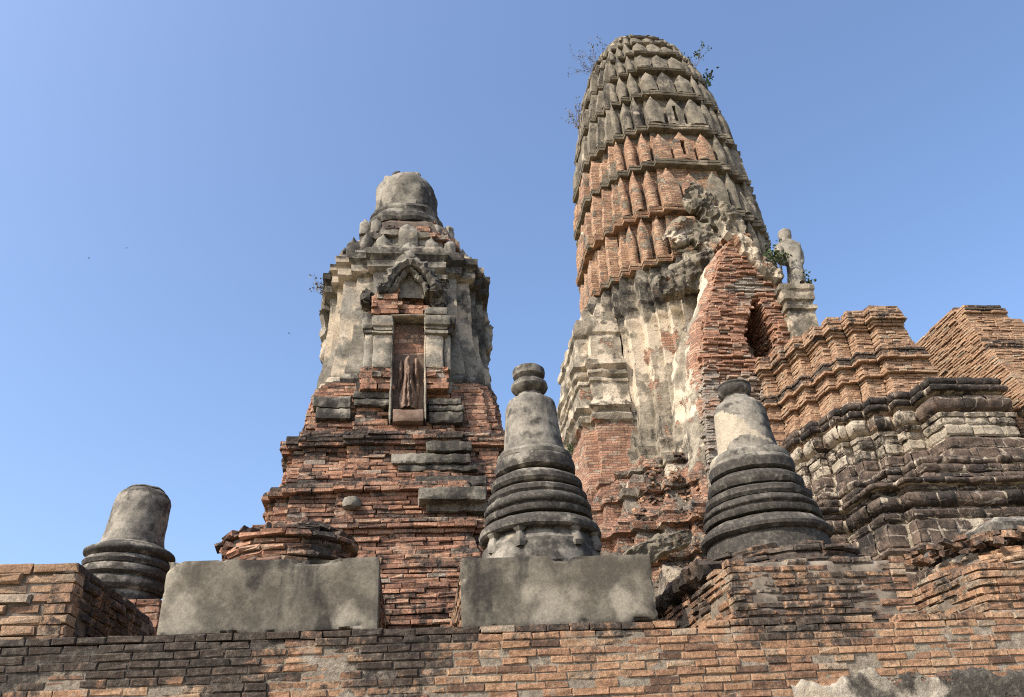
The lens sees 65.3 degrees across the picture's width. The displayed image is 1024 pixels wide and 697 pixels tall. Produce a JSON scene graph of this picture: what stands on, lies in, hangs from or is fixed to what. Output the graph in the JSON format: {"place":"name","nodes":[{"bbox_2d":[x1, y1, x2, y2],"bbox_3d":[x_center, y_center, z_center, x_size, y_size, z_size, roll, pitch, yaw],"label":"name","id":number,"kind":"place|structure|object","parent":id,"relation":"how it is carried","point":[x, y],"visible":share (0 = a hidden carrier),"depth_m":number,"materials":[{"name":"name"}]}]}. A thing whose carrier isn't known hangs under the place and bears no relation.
{"place":"outdoors","nodes":[
{"label":"outdoors","id":0,"kind":"place"},
{"bbox_2d":[0,563,155,639],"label":"brick pier","id":1,"kind":"structure","parent":0,"point":[48,601],"depth_m":5.83,"materials":[{"name":"brown brick"}]},
{"bbox_2d":[0,0,1023,599],"label":"sky","id":2,"kind":"structure","parent":0,"point":[235,149],"materials":[{"name":"blue"}]},
{"label":"terrace","id":3,"kind":"structure","parent":0,"visible":0},
{"bbox_2d":[128,599,161,635],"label":"brick plinth","id":4,"kind":"structure","parent":3,"relation":"on","point":[151,608],"depth_m":8.32,"materials":[{"name":"brown brick"}]},
{"bbox_2d":[81,484,175,599],"bbox_3d":[-4.367,2.325,9.165,0.977,1.526,0.985,3,-30,-5],"label":"bell stupa","id":5,"kind":"object","parent":4,"relation":"on","point":[128,556],"visible":0.75,"depth_m":8.90,"materials":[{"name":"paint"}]},
{"bbox_2d":[157,557,385,636],"bbox_3d":[-1.907,2.417,6.934,1.586,0.545,2.362,1,-30,-7],"label":"concrete pedestal","id":6,"kind":"object","parent":3,"relation":"on","point":[237,596],"visible":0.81,"depth_m":5.92,"materials":[{"name":"concrete"}]},
{"bbox_2d":[214,521,358,560],"bbox_3d":[-1.924,1.822,6.903,1.206,0.484,1.216,-20,-34,27],"label":"ruined stupa base","id":7,"kind":"object","parent":6,"relation":"on","point":[319,540],"visible":0.59,"depth_m":6.51,"materials":[{"name":"red brick"}]},
{"bbox_2d":[252,171,504,634],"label":"prang","id":8,"kind":"structure","parent":3,"relation":"on","point":[392,451],"depth_m":9.90,"materials":[{"name":"red brick"}]},
{"bbox_2d":[309,274,328,305],"bbox_3d":[-2.813,-0.893,11.781,0.416,0.664,0.504,9,-32,-20],"label":"weed","id":9,"kind":"object","parent":8,"relation":"on","point":[322,290],"visible":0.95,"depth_m":11.69,"materials":[{"name":"plant"}]},
{"bbox_2d":[450,555,657,628],"bbox_3d":[0.242,2.455,7.177,1.528,0.539,2.363,1,-30,-7],"label":"concrete pedestal","id":10,"kind":"object","parent":3,"relation":"on","point":[518,591],"visible":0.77,"depth_m":6.17,"materials":[{"name":"concrete"}]},
{"bbox_2d":[479,363,601,557],"bbox_3d":[0.214,1.107,7.474,1.102,2.113,1.103,1,-30,-7],"label":"bell stupa","id":11,"kind":"object","parent":10,"relation":"on","point":[539,504],"visible":0.94,"depth_m":7.00,"materials":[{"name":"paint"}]},
{"bbox_2d":[556,34,818,596],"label":"great prang","id":12,"kind":"structure","parent":3,"relation":"on","point":[690,301],"depth_m":23.54,"materials":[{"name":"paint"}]},
{"bbox_2d":[564,443,576,454],"bbox_3d":[1.482,2.531,20.165,0.236,0.380,0.336,-20,-34,27],"label":"weed","id":13,"kind":"object","parent":12,"relation":"on","point":[570,447],"visible":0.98,"depth_m":20.18,"materials":[{"name":"green plant"}]},
{"bbox_2d":[561,96,583,128],"bbox_3d":[2.308,-8.547,29.646,0.754,1.231,1.334,16,-35,-30],"label":"weed","id":14,"kind":"object","parent":12,"relation":"on","point":[577,125],"visible":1,"depth_m":29.44,"materials":[{"name":"plant"}]},
{"bbox_2d":[567,36,607,76],"bbox_3d":[2.876,-11.278,31.307,2.130,1.817,1.203,-20,-34,26],"label":"weed","id":15,"kind":"object","parent":12,"relation":"on","point":[586,68],"visible":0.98,"depth_m":31.15,"materials":[{"name":"plant"}]},
{"bbox_2d":[684,40,711,65],"bbox_3d":[7.370,-11.654,31.665,1.149,1.155,0.541,-8,-30,9],"label":"weed","id":16,"kind":"object","parent":12,"relation":"on","point":[698,54],"visible":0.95,"depth_m":31.62,"materials":[{"name":"green plant"}]},
{"bbox_2d":[703,66,718,86],"bbox_3d":[7.570,-10.418,30.866,1.106,1.028,0.846,-25,-37,33],"label":"weed","id":17,"kind":"object","parent":12,"relation":"on","point":[708,82],"visible":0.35,"depth_m":30.84,"materials":[{"name":"green plant"}]},
{"bbox_2d":[763,238,791,269],"bbox_3d":[7.355,-2.583,22.298,0.900,0.908,0.788,1,-30,-7],"label":"bush","id":18,"kind":"object","parent":12,"relation":"on","point":[775,255],"visible":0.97,"depth_m":22.20,"materials":[{"name":"green plant"}]},
{"bbox_2d":[774,228,806,283],"bbox_3d":[7.888,-2.433,22.545,0.894,2.388,0.556,15,-35,-29],"label":"statue","id":19,"kind":"object","parent":12,"relation":"on","point":[794,264],"visible":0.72,"depth_m":22.50,"materials":[{"name":"grey stone"}]},
{"bbox_2d":[803,269,816,283],"bbox_3d":[8.276,-1.865,22.249,0.392,0.662,0.792,-23,-36,31],"label":"weed","id":20,"kind":"object","parent":12,"relation":"on","point":[809,281],"visible":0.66,"depth_m":22.19,"materials":[{"name":"green plant"}]},
{"bbox_2d":[655,540,917,628],"bbox_3d":[2.385,2.537,7.627,1.842,0.809,2.733,1,-30,-7],"label":"brick pedestal","id":21,"kind":"object","parent":3,"relation":"on","point":[789,584],"visible":0.5,"depth_m":6.50,"materials":[{"name":"brown brick"}]},
{"bbox_2d":[700,379,833,559],"bbox_3d":[2.494,1.382,8.242,1.293,2.296,1.286,1,-30,-7],"label":"bell stupa","id":22,"kind":"object","parent":21,"relation":"on","point":[759,493],"visible":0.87,"depth_m":7.80,"materials":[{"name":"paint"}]},
{"bbox_2d":[782,377,1023,586],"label":"stone plinth","id":23,"kind":"structure","parent":3,"relation":"on","point":[945,460],"depth_m":15.82,"materials":[{"name":"grey stone"}]},
{"bbox_2d":[752,305,938,460],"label":"terrace wall","id":24,"kind":"structure","parent":23,"relation":"on","point":[816,373],"depth_m":18.47,"materials":[{"name":"brick"}]},
{"bbox_2d":[916,305,1023,437],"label":"terrace wall","id":25,"kind":"structure","parent":23,"relation":"on","point":[978,341],"depth_m":18.09,"materials":[{"name":"brick"}]},
{"bbox_2d":[911,562,1023,613],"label":"brick pedestal","id":26,"kind":"object","parent":3,"relation":"on","point":[984,587],"visible":0.41,"depth_m":6.68,"materials":[{"name":"brown brick"}]},
{"bbox_2d":[903,517,1023,590],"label":"ruined stupa base","id":27,"kind":"object","parent":26,"relation":"on","point":[997,540],"visible":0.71,"depth_m":7.44,"materials":[{"name":"brick"}]},
{"label":"ground","id":28,"kind":"structure","parent":0,"visible":0},
{"bbox_2d":[0,611,1023,696],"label":"retaining wall","id":29,"kind":"structure","parent":28,"relation":"on","point":[975,654],"depth_m":5.71,"materials":[{"name":"brick"}]}
]}

